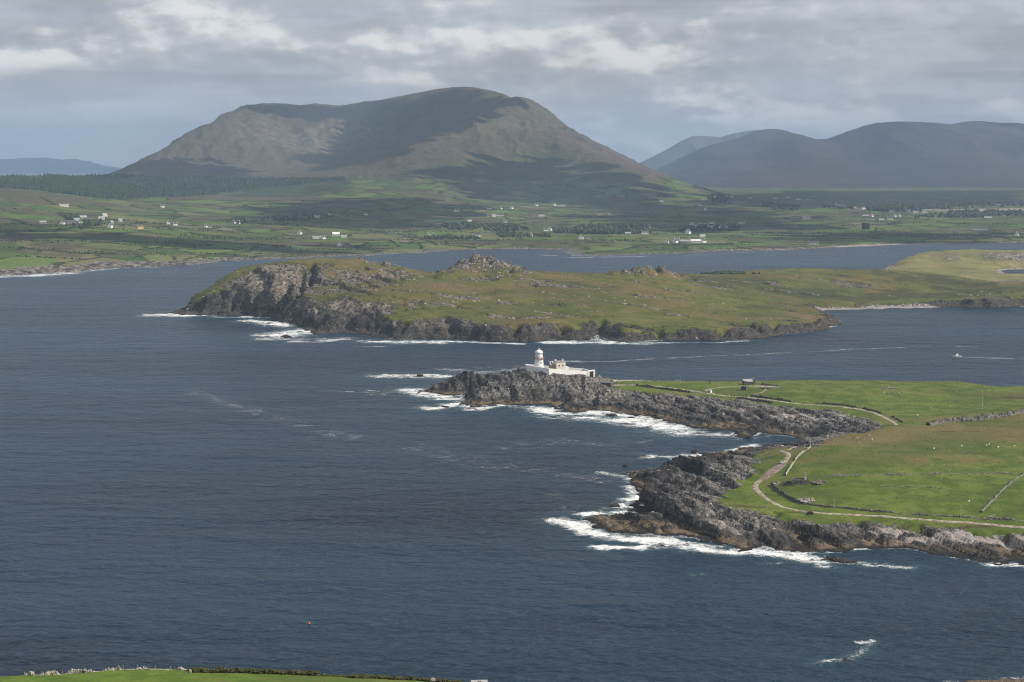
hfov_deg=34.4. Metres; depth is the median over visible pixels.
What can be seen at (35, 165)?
hills
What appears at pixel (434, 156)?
mainland ground
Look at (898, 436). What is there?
grass tussocks
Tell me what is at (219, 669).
gorse hedge
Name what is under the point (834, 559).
sea rock
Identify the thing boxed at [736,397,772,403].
stone wall
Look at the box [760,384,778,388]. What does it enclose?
stone wall
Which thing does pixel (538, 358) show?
lighthouse
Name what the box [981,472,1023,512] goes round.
stone wall
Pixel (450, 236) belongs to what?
woodland
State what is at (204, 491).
sea
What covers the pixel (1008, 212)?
woodland
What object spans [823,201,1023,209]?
woodland
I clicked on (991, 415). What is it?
stone wall
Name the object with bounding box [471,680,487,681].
field shed
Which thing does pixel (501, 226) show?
woodland
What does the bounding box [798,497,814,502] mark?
rubble heap
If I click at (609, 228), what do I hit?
woodland
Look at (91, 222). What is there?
woodland
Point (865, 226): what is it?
castle ruin
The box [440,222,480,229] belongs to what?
woodland
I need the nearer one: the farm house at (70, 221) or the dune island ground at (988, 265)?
the dune island ground at (988, 265)
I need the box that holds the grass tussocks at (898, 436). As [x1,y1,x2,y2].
[634,380,1023,532]
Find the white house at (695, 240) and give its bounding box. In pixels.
[690,239,700,242]
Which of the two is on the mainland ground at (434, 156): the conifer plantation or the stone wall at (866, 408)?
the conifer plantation
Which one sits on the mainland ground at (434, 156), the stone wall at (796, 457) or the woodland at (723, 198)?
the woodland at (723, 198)
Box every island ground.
[169,251,1023,341]
[883,249,1023,281]
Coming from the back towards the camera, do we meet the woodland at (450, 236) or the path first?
the woodland at (450, 236)
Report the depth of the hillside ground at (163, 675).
372.65 m
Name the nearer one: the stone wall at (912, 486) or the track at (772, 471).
the stone wall at (912, 486)
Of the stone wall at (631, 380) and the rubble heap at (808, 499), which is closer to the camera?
the rubble heap at (808, 499)
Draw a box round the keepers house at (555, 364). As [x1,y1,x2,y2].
[549,359,568,369]
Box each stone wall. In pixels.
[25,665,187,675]
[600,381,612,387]
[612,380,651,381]
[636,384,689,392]
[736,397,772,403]
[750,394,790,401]
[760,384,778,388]
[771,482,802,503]
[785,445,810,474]
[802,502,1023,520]
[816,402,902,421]
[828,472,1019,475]
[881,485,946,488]
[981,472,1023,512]
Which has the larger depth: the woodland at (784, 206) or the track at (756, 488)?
the woodland at (784, 206)
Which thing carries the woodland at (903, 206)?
on the mainland ground at (434, 156)
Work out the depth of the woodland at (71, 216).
4261.67 m
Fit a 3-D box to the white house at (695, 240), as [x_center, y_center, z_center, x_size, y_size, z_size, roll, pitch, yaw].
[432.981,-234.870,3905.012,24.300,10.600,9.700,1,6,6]
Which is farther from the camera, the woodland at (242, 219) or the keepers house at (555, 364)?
the woodland at (242, 219)
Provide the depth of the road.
1304.67 m
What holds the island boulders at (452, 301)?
on the island ground at (234, 296)
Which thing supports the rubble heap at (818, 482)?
on the headland ground at (664, 494)
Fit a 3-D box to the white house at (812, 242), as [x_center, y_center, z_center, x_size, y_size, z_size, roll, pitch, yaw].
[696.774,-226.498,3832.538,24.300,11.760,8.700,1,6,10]
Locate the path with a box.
[705,385,777,393]
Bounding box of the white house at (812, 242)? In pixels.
[808,241,817,244]
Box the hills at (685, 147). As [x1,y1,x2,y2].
[640,130,758,169]
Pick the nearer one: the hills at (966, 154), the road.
the road
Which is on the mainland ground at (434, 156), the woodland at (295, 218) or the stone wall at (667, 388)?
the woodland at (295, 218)
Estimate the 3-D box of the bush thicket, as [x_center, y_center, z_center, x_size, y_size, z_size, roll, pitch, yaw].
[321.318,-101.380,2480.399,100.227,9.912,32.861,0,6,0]
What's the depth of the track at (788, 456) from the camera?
1043.90 m
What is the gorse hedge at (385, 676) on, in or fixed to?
on the hillside ground at (163, 675)
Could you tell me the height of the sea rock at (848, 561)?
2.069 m
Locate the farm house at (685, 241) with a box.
[680,240,690,242]
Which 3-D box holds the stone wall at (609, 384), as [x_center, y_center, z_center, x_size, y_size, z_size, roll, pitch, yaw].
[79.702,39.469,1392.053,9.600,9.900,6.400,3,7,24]
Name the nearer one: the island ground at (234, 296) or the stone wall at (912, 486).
the stone wall at (912, 486)
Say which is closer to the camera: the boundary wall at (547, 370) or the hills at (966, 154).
the boundary wall at (547, 370)
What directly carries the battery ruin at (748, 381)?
on the headland ground at (664, 494)
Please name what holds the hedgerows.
on the mainland ground at (434, 156)
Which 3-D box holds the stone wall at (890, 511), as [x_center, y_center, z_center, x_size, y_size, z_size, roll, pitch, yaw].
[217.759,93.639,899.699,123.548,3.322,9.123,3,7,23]
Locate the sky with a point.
(113, 83)
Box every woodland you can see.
[64,213,78,219]
[72,218,102,227]
[227,216,247,223]
[264,213,333,221]
[424,234,480,239]
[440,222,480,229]
[481,222,528,231]
[496,230,550,236]
[552,227,574,232]
[574,222,650,233]
[679,223,739,231]
[707,193,728,202]
[759,201,800,209]
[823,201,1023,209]
[867,201,923,211]
[914,211,987,217]
[946,208,1023,215]
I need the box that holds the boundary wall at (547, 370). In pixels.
[525,364,594,376]
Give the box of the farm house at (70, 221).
[65,220,75,223]
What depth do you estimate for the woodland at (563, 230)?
4490.65 m
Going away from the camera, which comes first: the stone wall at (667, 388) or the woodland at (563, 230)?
the stone wall at (667, 388)
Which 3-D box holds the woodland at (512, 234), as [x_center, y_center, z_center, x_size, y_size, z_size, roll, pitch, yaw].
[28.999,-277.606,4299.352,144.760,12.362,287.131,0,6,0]
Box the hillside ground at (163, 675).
[0,668,1023,681]
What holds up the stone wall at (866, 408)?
on the headland ground at (664, 494)
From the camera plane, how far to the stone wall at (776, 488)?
946.87 m
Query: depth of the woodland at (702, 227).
4660.70 m
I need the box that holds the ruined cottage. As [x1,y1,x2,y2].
[792,473,809,484]
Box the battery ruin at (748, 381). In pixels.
[742,378,754,384]
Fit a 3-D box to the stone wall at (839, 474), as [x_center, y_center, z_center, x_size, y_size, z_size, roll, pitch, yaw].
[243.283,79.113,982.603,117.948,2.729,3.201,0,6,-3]
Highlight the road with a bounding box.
[613,385,897,424]
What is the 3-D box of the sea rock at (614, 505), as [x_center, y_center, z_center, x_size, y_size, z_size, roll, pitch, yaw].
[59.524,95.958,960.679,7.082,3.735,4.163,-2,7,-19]
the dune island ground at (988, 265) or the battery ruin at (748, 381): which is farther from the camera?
the dune island ground at (988, 265)
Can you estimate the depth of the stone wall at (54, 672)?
383.78 m
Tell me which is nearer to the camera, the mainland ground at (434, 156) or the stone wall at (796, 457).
the stone wall at (796, 457)
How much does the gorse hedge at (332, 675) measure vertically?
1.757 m
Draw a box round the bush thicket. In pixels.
[694,270,759,273]
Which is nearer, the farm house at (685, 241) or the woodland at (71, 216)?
the farm house at (685, 241)
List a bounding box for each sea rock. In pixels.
[609,503,619,506]
[821,556,845,562]
[841,560,857,563]
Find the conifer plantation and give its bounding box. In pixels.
[0,172,345,197]
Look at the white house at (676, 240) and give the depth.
3895.28 m
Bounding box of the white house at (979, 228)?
[972,226,986,229]
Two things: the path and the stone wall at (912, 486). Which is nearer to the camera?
the stone wall at (912, 486)
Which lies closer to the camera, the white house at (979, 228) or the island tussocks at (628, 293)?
the island tussocks at (628, 293)
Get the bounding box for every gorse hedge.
[187,666,320,675]
[313,673,353,677]
[347,674,462,681]
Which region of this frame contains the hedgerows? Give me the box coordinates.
[0,197,1023,259]
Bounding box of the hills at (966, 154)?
[655,121,1023,187]
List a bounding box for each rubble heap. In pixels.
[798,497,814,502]
[811,480,826,483]
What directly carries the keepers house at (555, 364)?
on the headland ground at (664, 494)
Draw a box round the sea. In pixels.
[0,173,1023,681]
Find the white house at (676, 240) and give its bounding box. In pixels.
[672,238,680,242]
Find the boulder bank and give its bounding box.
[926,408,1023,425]
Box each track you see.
[753,478,1023,527]
[761,462,787,479]
[780,450,790,461]
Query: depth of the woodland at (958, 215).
5687.54 m
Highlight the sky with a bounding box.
[0,0,1023,167]
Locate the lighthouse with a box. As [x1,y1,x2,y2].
[533,349,543,367]
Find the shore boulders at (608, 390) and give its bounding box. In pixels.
[441,369,950,536]
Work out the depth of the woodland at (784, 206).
6375.58 m
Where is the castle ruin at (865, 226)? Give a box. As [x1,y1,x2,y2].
[862,223,869,229]
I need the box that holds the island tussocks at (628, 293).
[181,257,1022,337]
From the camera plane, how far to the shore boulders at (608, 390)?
1255.33 m
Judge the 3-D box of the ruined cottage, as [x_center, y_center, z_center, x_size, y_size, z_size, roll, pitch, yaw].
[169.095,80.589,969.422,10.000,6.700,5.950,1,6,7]
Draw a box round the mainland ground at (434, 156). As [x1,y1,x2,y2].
[0,87,1023,275]
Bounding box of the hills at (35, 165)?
[0,157,121,172]
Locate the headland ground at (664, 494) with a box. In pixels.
[416,368,1023,564]
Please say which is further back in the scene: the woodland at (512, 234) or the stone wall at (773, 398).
the woodland at (512, 234)
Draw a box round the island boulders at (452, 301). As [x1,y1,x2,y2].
[186,252,1023,338]

